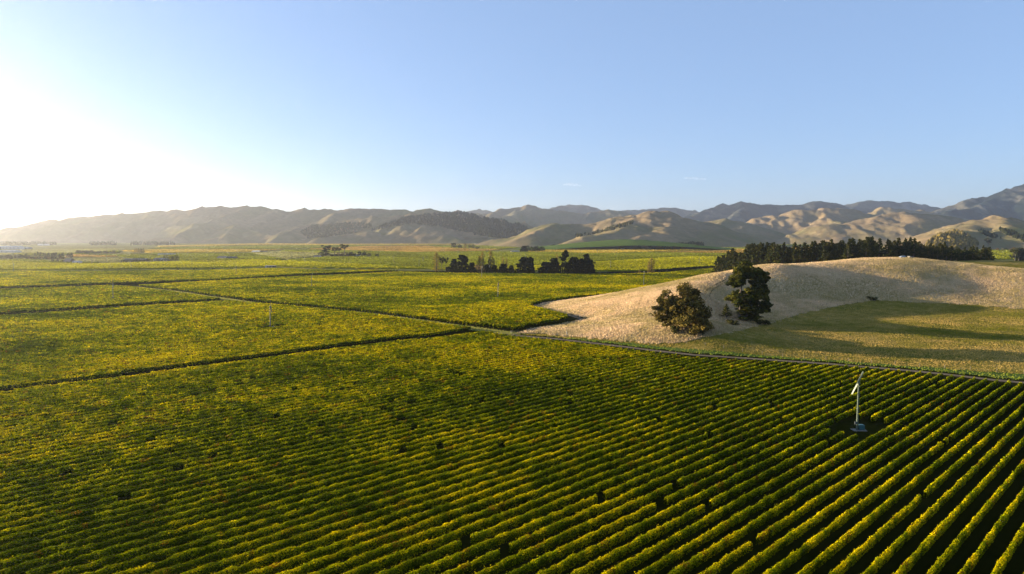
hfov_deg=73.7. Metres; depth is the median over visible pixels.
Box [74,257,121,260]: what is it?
meadow grass
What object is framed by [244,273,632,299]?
vine row
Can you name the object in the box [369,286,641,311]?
vine row
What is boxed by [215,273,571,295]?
vine row
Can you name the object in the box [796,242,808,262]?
pine tree
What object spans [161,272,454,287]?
vine row
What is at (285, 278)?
vine row
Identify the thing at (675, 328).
bush
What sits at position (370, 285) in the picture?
vine row
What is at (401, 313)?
vine row
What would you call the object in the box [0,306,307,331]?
vine row
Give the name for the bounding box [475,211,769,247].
round hill
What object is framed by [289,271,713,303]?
vine row
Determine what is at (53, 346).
vine row
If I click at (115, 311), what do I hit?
vine row
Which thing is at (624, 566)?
vine row
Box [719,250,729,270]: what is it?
pine tree
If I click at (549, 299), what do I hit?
vine row
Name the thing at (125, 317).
vine row
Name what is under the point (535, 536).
vine row
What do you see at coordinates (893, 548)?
vine row
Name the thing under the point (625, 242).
green slope
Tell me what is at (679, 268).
hedge
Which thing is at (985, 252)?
pine tree
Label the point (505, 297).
vine row
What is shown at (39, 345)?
vine row
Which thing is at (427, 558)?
vine row
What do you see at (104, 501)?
vine row
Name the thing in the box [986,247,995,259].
pine tree
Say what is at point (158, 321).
vine row
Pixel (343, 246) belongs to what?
gum tree
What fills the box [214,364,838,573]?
vine row
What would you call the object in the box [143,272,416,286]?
vine row
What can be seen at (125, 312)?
vine row
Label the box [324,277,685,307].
vine row
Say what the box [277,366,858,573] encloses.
vine row
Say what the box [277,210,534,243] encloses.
wooded range
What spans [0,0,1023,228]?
sky
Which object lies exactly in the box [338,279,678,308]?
vine row
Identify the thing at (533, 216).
range
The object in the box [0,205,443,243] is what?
range
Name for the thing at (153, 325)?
vine row
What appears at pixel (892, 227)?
broad hill
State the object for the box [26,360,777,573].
vine row
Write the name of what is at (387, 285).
vine row
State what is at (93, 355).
vine row
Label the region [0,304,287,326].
vine row
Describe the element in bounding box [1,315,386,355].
vine row
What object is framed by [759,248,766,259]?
pine tree
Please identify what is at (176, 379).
vine row
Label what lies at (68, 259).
house
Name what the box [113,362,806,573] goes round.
vine row
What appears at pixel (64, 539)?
vine row
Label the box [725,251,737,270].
pine tree
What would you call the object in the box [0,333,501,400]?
vine row
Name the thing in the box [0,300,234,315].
vine row
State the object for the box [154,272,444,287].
vine row
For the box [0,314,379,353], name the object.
vine row
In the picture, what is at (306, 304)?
vine row
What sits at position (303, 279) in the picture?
vine row
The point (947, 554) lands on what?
vine row
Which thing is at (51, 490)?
vine row
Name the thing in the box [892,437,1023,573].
vine row
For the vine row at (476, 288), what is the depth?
547.49 m
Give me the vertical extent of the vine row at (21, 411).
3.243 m
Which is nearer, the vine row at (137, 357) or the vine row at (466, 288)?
the vine row at (137, 357)
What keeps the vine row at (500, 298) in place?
on the ground at (964, 552)
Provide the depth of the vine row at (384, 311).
431.65 m
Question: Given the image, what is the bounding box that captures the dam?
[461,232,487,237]
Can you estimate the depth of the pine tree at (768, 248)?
672.33 m
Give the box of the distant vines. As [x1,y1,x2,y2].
[0,243,1017,329]
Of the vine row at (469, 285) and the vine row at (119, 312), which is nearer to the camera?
the vine row at (119, 312)
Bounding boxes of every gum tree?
[321,245,331,255]
[340,244,348,253]
[650,281,714,333]
[984,238,991,246]
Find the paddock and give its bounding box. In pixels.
[520,260,1023,373]
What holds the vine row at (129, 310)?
on the ground at (964, 552)
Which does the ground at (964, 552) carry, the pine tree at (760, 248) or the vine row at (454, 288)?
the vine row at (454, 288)
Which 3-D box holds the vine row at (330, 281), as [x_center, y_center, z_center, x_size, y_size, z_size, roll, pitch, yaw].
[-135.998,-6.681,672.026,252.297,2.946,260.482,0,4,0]
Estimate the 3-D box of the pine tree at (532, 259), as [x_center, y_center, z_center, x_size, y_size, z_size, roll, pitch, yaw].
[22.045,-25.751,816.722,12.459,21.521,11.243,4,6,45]
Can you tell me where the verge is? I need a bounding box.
[552,336,1023,378]
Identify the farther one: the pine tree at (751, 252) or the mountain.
the mountain
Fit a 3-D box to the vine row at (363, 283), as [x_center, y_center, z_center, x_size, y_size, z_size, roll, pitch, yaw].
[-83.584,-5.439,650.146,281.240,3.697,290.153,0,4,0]
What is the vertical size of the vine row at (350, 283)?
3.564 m
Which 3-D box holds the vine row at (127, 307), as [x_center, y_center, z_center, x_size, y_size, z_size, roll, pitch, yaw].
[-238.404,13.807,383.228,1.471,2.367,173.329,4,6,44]
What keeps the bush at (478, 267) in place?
on the ground at (964, 552)
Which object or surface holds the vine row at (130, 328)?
on the ground at (964, 552)
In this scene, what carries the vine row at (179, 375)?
on the ground at (964, 552)
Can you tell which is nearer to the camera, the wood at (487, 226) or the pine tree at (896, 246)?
the pine tree at (896, 246)
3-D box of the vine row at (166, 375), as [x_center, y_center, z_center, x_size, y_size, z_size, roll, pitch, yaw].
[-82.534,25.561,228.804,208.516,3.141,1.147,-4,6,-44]
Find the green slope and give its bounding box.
[517,239,734,249]
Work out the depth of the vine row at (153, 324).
318.48 m
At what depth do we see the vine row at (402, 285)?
593.45 m
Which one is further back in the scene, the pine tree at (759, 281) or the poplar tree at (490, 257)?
the poplar tree at (490, 257)
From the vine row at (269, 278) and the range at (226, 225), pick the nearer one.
the vine row at (269, 278)
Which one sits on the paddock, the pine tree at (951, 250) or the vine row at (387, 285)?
the pine tree at (951, 250)
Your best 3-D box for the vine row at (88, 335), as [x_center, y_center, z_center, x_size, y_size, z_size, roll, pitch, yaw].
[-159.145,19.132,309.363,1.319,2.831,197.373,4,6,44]
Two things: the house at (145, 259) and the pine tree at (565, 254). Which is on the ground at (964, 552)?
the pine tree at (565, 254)
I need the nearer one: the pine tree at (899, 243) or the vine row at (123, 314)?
the vine row at (123, 314)
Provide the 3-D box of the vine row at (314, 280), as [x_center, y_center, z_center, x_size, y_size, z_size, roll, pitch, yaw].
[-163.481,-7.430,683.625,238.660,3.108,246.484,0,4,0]
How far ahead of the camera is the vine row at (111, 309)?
388.15 m
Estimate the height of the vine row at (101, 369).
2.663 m
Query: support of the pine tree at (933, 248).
on the paddock
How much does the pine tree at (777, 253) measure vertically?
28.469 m
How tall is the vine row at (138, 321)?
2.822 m
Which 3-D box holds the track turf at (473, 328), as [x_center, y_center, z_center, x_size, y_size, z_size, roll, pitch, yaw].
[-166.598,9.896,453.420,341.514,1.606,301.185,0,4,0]
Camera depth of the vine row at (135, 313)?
367.11 m
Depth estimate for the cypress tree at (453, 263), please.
843.03 m
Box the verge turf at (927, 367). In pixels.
[524,334,1023,379]
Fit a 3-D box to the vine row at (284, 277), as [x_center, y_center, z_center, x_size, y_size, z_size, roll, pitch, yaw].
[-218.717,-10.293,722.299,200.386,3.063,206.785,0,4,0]
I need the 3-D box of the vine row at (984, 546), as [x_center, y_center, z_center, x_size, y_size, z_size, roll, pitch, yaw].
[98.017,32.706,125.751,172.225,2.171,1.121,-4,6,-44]
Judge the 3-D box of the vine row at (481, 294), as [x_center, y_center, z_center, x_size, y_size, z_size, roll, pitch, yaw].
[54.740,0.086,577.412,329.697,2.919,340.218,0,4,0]
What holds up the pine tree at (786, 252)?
on the grass hill at (799, 288)
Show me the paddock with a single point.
(1016, 264)
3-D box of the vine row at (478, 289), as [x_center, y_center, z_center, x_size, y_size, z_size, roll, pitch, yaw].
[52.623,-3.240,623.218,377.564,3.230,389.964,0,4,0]
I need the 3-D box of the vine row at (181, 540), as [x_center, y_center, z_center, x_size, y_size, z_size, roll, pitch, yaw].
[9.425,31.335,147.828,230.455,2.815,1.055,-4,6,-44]
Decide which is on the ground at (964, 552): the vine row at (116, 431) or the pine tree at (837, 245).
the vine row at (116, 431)
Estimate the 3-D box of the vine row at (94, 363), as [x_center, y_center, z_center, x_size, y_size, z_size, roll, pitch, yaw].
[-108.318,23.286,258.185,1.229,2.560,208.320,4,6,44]
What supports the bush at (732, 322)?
on the grass hill at (799, 288)
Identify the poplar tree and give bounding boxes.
[432,252,439,271]
[480,251,484,264]
[488,250,493,267]
[647,257,654,272]
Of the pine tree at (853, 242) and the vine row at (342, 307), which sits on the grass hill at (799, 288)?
the pine tree at (853, 242)
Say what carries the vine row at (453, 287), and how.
on the ground at (964, 552)
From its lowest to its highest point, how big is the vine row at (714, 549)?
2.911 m
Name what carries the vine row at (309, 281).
on the ground at (964, 552)
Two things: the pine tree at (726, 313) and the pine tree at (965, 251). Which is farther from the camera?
the pine tree at (965, 251)
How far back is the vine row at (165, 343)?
275.47 m
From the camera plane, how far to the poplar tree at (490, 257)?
820.79 m
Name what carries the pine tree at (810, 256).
on the grass hill at (799, 288)
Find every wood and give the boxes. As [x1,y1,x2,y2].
[0,241,174,244]
[300,221,371,238]
[371,211,529,238]
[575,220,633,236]
[925,229,978,249]
[978,228,1001,237]
[999,226,1023,241]
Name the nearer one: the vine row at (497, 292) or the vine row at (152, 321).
the vine row at (152, 321)
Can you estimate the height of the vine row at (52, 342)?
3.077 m
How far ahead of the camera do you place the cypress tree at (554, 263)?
800.81 m
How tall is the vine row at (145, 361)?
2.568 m
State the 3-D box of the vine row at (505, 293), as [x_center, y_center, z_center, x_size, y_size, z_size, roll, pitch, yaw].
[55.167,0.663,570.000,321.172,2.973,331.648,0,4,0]
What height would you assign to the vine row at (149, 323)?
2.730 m
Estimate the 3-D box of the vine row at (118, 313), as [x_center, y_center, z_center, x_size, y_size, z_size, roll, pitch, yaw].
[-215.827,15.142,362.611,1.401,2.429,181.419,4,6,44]
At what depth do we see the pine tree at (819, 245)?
647.86 m
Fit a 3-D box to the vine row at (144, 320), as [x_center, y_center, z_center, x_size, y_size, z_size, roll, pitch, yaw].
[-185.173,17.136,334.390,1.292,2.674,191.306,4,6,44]
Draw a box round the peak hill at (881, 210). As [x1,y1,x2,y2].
[867,207,969,220]
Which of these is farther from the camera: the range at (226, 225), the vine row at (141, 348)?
the range at (226, 225)
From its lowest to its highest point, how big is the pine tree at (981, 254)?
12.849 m
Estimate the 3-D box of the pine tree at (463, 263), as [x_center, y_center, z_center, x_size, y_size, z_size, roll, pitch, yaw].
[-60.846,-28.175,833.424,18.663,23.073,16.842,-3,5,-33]
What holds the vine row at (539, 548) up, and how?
on the ground at (964, 552)
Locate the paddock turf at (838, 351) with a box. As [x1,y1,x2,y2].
[528,300,1023,373]
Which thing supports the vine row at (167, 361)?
on the ground at (964, 552)
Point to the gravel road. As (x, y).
(766, 359)
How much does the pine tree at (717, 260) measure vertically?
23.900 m
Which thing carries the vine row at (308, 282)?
on the ground at (964, 552)
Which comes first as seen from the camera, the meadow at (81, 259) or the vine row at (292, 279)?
the vine row at (292, 279)
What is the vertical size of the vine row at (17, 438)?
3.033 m
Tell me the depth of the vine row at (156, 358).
248.66 m
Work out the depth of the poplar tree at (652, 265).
827.16 m
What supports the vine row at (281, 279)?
on the ground at (964, 552)
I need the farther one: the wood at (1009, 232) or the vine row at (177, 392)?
the wood at (1009, 232)
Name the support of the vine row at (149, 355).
on the ground at (964, 552)
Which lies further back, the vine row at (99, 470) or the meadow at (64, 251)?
the meadow at (64, 251)
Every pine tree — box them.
[454,255,468,272]
[528,257,534,270]
[559,250,569,268]
[582,253,595,272]
[711,256,721,272]
[714,255,724,271]
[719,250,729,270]
[719,303,732,317]
[722,253,733,269]
[724,260,760,319]
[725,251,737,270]
[734,295,762,319]
[737,244,749,265]
[741,267,773,320]
[745,243,758,264]
[752,242,765,264]
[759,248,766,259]
[762,244,773,263]
[764,242,777,263]
[770,244,785,263]
[777,248,786,263]
[784,247,790,261]
[785,242,801,263]
[791,244,805,262]
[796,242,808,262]
[805,248,816,261]
[808,240,821,261]
[813,243,822,261]
[817,240,831,260]
[824,241,835,259]
[829,243,836,258]
[831,243,844,259]
[837,240,850,259]
[841,243,853,258]
[848,238,857,257]
[856,240,866,257]
[857,237,872,257]
[867,237,875,255]
[870,241,880,256]
[872,238,886,256]
[883,239,894,256]
[888,242,898,256]
[893,242,901,255]
[894,238,906,256]
[899,238,912,255]
[900,237,917,257]
[907,238,921,257]
[917,241,927,257]
[926,245,934,258]
[929,245,935,258]
[932,246,942,259]
[938,245,944,259]
[941,246,951,260]
[945,245,957,260]
[952,246,961,260]
[954,249,966,260]
[960,247,969,260]
[967,246,977,260]
[976,250,987,259]
[980,247,991,259]
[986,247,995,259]
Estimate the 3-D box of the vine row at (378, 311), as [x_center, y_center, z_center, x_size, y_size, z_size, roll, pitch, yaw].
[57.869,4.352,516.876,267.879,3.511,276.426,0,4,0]
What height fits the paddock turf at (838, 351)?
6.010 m
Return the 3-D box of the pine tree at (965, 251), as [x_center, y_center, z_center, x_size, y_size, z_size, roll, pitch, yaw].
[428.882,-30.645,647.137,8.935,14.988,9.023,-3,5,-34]
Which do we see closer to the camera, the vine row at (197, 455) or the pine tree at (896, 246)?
the vine row at (197, 455)
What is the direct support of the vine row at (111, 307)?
on the ground at (964, 552)
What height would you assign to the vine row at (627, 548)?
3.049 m
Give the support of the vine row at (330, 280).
on the ground at (964, 552)
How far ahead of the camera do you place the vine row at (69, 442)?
161.83 m
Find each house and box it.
[63,258,74,261]
[133,258,148,261]
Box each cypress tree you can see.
[449,258,456,271]
[467,262,476,271]
[483,264,491,272]
[491,265,497,272]
[497,264,508,272]
[508,265,514,272]
[515,257,534,272]
[519,246,528,251]
[536,262,552,273]
[548,258,561,273]
[563,257,578,273]
[576,258,584,273]
[583,261,595,273]
[1015,248,1023,260]
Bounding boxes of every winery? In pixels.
[0,250,20,252]
[1,246,23,248]
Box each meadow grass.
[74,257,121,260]
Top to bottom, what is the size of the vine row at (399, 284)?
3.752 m
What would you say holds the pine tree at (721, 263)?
on the ground at (964, 552)
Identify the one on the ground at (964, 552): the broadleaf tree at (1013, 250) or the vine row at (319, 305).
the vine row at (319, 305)
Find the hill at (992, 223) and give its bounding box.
[882,215,1023,249]
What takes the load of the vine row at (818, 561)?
on the ground at (964, 552)
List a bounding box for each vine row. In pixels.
[0,300,230,315]
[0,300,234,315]
[0,300,237,316]
[0,301,243,317]
[0,301,246,318]
[0,302,250,319]
[0,302,259,320]
[0,303,257,321]
[0,303,271,323]
[0,304,277,325]
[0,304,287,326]
[0,304,293,327]
[0,305,292,329]
[0,305,296,329]
[0,306,303,330]
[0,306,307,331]
[0,306,309,332]
[0,307,316,334]
[0,308,324,335]
[0,308,328,336]
[0,309,328,337]
[0,309,329,339]
[0,309,339,340]
[0,310,338,341]
[0,310,344,343]
[0,310,348,343]
[0,311,348,345]
[0,311,354,345]
[0,311,355,346]
[0,312,357,348]
[0,312,364,349]
[0,313,368,350]
[0,313,373,352]
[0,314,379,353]
[0,314,382,355]
[0,315,393,359]
[0,316,388,358]
[0,317,394,359]
[0,317,400,360]
[0,318,398,362]
[0,318,405,363]
[0,319,415,366]
[0,320,421,369]
[0,320,425,369]
[0,321,434,371]
[0,322,435,373]
[0,322,441,375]
[0,323,445,377]
[0,324,449,378]
[0,324,452,379]
[0,325,458,382]
[0,325,462,382]
[0,326,466,384]
[0,326,470,388]
[0,330,484,392]
[0,331,488,393]
[0,331,492,396]
[0,332,497,398]
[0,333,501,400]
[0,334,506,403]
[0,334,511,404]
[0,335,514,406]
[0,336,520,409]
[0,336,526,412]
[0,337,531,414]
[0,337,536,417]
[0,338,540,418]
[0,339,547,423]
[0,339,552,425]
[0,339,557,427]
[0,341,562,430]
[0,341,568,435]
[0,342,574,436]
[0,342,580,440]
[0,343,584,443]
[0,343,591,447]
[0,344,598,450]
[0,345,603,455]
[0,346,610,458]
[0,347,616,462]
[0,347,621,465]
[0,348,628,469]
[0,348,634,474]
[0,350,640,480]
[0,350,648,483]
[0,350,654,489]
[0,351,661,493]
[0,353,668,500]
[0,354,676,506]
[0,354,683,510]
[0,356,690,516]
[0,356,699,523]
[0,357,707,531]
[0,357,717,536]
[0,358,726,546]
[0,358,737,551]
[0,359,746,559]
[0,359,756,569]
[0,359,766,573]
[1,301,234,317]
[1,302,249,319]
[1,302,254,320]
[1,303,262,322]
[1,303,273,323]
[1,305,288,327]
[1,307,307,332]
[1,307,316,335]
[1,307,322,335]
[1,309,336,340]
[1,313,374,352]
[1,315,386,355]
[1,321,428,371]
[2,302,260,320]
[2,303,266,322]
[2,304,283,325]
[2,320,417,367]
[4,306,299,330]
[5,300,233,315]
[6,301,240,317]
[6,304,272,324]
[6,312,367,348]
[7,318,410,364]
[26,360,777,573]
[52,361,786,573]
[82,362,797,573]
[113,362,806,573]
[137,271,415,286]
[138,272,403,285]
[141,272,413,285]
[142,272,410,285]
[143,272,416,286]
[145,363,817,573]
[146,272,415,286]
[147,272,421,285]
[147,272,424,287]
[148,272,426,286]
[150,272,431,286]
[150,338,416,372]
[151,272,433,286]
[152,272,438,287]
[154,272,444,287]
[155,272,441,287]
[157,272,447,287]
[158,272,450,287]
[160,272,453,287]
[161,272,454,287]
[162,273,452,288]
[164,272,461,288]
[166,273,451,287]
[166,273,460,289]
[167,273,455,288]
[169,273,467,289]
[170,273,462,288]
[171,273,468,289]
[174,272,401,282]
[175,273,476,289]
[175,273,479,290]
[178,273,484,289]
[179,273,487,289]
[181,274,473,290]
[181,364,827,573]
[182,273,490,290]
[184,273,494,289]
[184,273,495,290]
[185,273,472,287]
[186,273,501,290]
[187,273,509,291]
[188,273,504,291]
[190,273,510,291]
[191,273,517,292]
[192,273,515,291]
[194,273,522,292]
[194,273,525,292]
[197,273,527,292]
[199,273,535,292]
[200,273,532,293]
[202,273,538,293]
[203,271,410,280]
[203,273,539,293]
[205,273,546,293]
[206,273,548,293]
[208,273,553,294]
[209,273,555,294]
[211,273,558,294]
[212,273,563,294]
[212,273,564,295]
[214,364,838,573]
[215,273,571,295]
[216,273,568,295]
[218,273,572,295]
[220,273,578,295]
[220,273,581,296]
[224,274,566,296]
[225,274,571,296]
[227,274,575,296]
[228,273,593,296]
[230,274,594,296]
[232,273,601,297]
[234,273,605,297]
[235,273,615,298]
[236,273,609,297]
[239,273,618,298]
[241,273,622,298]
[242,273,624,299]
[244,273,630,298]
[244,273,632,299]
[244,365,848,573]
[251,268,709,300]
[255,268,712,300]
[257,268,711,300]
[258,269,701,300]
[260,269,707,301]
[262,269,708,302]
[264,269,711,302]
[269,269,709,301]
[271,270,706,302]
[271,273,637,297]
[273,270,708,302]
[275,270,714,303]
[277,270,713,303]
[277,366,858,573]
[279,271,705,303]
[285,271,709,303]
[287,271,710,303]
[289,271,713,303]
[289,272,707,304]
[295,272,708,304]
[297,272,710,304]
[297,273,701,305]
[303,273,705,304]
[303,274,699,305]
[308,274,698,305]
[310,274,700,305]
[310,366,868,573]
[314,275,693,306]
[316,276,685,306]
[316,276,689,306]
[320,276,690,306]
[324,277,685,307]
[327,277,687,307]
[329,278,679,307]
[332,278,682,307]
[336,279,673,307]
[338,273,635,292]
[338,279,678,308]
[341,279,674,308]
[343,367,879,573]
[344,280,674,309]
[345,280,672,308]
[349,281,669,309]
[352,282,661,310]
[356,282,663,309]
[358,283,659,309]
[359,284,653,311]
[364,285,647,310]
[367,285,648,311]
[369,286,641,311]
[372,286,643,311]
[377,287,637,312]
[377,368,889,573]
[380,288,632,312]
[383,289,627,312]
[386,289,628,313]
[388,291,618,313]
[392,292,612,313]
[394,298,550,314]
[399,299,541,314]
[403,300,538,315]
[406,301,536,315]
[406,369,900,573]
[409,301,534,316]
[410,303,532,317]
[415,303,530,316]
[434,370,910,573]
[474,371,921,573]
[505,372,931,573]
[537,373,942,573]
[571,374,953,573]
[602,376,964,573]
[634,377,975,573]
[668,378,987,573]
[698,379,998,573]
[732,380,1011,573]
[763,382,1022,573]
[796,391,1023,573]
[828,404,1023,573]
[860,418,1023,573]
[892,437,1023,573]
[927,459,1023,573]
[957,486,1023,573]
[991,523,1023,573]
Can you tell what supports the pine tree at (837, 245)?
on the grass hill at (799, 288)
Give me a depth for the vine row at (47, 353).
276.73 m
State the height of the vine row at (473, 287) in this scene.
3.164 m
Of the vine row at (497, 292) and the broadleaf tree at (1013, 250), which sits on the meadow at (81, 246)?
the broadleaf tree at (1013, 250)
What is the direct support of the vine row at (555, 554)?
on the ground at (964, 552)
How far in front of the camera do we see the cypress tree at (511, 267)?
815.00 m
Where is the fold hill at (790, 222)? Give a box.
[746,208,877,234]
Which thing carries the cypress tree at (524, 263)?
on the ground at (964, 552)
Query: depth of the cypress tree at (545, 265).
801.10 m
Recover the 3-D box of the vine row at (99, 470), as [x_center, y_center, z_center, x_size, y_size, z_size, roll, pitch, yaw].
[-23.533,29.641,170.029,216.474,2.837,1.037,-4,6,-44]
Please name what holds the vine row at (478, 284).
on the ground at (964, 552)
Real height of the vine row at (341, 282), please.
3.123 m
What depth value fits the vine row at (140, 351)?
263.58 m
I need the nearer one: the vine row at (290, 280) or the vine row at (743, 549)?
the vine row at (743, 549)
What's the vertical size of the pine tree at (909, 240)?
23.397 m
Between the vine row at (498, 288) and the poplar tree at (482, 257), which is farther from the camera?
the poplar tree at (482, 257)
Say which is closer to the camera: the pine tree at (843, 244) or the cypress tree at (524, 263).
the pine tree at (843, 244)
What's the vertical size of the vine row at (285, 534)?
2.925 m
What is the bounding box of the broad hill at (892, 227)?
[775,211,965,244]
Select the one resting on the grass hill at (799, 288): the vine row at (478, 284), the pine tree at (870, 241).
the pine tree at (870, 241)
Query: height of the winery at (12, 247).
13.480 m
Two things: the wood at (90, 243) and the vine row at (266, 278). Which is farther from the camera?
the wood at (90, 243)
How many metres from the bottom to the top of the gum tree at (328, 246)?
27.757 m
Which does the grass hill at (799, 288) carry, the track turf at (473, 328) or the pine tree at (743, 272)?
the pine tree at (743, 272)
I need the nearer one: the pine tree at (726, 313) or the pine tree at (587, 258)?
the pine tree at (726, 313)
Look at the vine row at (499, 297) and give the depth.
471.53 m
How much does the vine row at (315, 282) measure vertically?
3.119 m
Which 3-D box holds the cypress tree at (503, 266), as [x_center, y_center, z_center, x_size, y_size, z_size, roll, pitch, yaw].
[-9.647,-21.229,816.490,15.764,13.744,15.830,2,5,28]
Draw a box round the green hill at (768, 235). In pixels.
[706,218,785,242]
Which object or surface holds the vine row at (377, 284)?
on the ground at (964, 552)
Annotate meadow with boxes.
[0,243,1013,272]
[0,249,122,254]
[74,258,122,261]
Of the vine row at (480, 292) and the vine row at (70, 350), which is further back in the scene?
the vine row at (480, 292)
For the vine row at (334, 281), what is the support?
on the ground at (964, 552)
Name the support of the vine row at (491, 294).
on the ground at (964, 552)
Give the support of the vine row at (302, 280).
on the ground at (964, 552)
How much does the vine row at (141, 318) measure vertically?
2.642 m
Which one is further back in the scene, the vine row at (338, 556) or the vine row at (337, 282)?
the vine row at (337, 282)
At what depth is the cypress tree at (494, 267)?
814.62 m
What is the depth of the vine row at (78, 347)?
280.20 m
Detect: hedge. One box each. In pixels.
[121,259,170,261]
[449,268,532,272]
[540,268,593,273]
[607,271,647,272]
[652,265,713,271]
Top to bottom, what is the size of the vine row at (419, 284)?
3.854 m
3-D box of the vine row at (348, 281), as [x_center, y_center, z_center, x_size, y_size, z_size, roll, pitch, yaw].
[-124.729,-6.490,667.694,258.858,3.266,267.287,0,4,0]
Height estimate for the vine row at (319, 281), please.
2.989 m
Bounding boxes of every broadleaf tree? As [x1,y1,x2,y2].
[1009,248,1020,260]
[1015,247,1023,260]
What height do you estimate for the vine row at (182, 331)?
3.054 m
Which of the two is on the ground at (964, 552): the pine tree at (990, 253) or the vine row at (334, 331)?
the vine row at (334, 331)
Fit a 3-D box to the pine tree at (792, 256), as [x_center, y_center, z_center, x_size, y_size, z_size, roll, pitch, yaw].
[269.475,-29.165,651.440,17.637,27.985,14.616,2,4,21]
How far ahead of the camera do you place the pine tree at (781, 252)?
656.75 m
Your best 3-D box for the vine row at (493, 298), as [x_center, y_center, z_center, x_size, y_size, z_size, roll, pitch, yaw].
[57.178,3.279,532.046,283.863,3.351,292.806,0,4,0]
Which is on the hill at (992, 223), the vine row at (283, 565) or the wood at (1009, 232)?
the wood at (1009, 232)
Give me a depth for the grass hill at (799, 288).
423.55 m
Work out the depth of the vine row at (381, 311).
439.25 m
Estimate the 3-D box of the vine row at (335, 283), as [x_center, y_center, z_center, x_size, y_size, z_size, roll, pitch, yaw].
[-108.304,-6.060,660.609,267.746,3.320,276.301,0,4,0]
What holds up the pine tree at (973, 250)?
on the paddock
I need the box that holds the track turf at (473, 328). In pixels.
[143,287,519,334]
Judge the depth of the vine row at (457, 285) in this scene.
573.30 m
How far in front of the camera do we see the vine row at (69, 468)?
147.78 m
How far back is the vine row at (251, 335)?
274.17 m
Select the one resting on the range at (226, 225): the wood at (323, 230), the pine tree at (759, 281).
the wood at (323, 230)
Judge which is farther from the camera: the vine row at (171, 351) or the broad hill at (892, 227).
the broad hill at (892, 227)
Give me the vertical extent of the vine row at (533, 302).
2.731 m
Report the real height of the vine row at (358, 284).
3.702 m
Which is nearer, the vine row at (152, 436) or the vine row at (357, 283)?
the vine row at (152, 436)
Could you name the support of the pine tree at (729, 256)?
on the ground at (964, 552)
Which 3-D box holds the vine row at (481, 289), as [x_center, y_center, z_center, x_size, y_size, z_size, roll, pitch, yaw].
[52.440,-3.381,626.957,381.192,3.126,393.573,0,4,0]
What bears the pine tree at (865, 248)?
on the grass hill at (799, 288)
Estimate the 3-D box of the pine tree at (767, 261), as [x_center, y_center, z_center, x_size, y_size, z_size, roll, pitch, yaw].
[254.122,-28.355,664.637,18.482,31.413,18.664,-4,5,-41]
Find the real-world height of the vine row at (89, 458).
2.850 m
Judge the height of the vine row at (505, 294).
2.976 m
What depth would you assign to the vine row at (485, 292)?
508.44 m
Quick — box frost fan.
[851,371,866,430]
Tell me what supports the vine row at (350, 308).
on the ground at (964, 552)
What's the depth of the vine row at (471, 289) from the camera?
533.66 m
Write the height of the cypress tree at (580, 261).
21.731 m
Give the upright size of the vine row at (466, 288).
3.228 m
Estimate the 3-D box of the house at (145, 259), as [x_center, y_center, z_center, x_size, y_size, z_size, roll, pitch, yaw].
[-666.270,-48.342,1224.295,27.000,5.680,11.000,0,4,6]
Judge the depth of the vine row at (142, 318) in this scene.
340.95 m
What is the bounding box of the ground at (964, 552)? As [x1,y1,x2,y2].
[0,268,1023,573]
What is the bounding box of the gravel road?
[494,333,1023,382]
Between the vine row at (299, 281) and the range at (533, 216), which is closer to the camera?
the vine row at (299, 281)
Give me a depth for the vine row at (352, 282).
606.27 m
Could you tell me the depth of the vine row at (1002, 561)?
89.88 m
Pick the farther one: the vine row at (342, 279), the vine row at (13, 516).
the vine row at (342, 279)
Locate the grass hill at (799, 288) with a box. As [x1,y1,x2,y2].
[530,259,1023,343]
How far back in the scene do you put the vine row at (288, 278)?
681.79 m
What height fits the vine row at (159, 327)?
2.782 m
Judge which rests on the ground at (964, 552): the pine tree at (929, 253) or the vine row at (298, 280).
the vine row at (298, 280)
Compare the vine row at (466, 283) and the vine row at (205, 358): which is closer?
the vine row at (205, 358)
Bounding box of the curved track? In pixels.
[513,303,583,334]
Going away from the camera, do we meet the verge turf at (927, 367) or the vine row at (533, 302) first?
the verge turf at (927, 367)
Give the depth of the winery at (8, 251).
1913.59 m
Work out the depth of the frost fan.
152.04 m
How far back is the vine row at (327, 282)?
620.09 m
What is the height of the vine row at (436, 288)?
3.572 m
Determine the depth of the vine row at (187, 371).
223.74 m
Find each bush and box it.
[475,264,484,272]
[669,325,679,333]
[726,319,739,324]
[755,319,770,324]
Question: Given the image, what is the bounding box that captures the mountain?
[933,184,1023,220]
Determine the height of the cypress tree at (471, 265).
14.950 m
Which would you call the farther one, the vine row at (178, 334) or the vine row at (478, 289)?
the vine row at (478, 289)
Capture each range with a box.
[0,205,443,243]
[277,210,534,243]
[467,204,697,216]
[476,205,705,226]
[683,201,869,222]
[844,200,941,211]
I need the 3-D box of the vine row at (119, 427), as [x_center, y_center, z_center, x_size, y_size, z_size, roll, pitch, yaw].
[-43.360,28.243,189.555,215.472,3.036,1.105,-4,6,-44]
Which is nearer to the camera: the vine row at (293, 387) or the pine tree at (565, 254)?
the vine row at (293, 387)
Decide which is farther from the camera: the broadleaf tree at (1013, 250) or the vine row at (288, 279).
the broadleaf tree at (1013, 250)
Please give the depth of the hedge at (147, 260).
1190.56 m

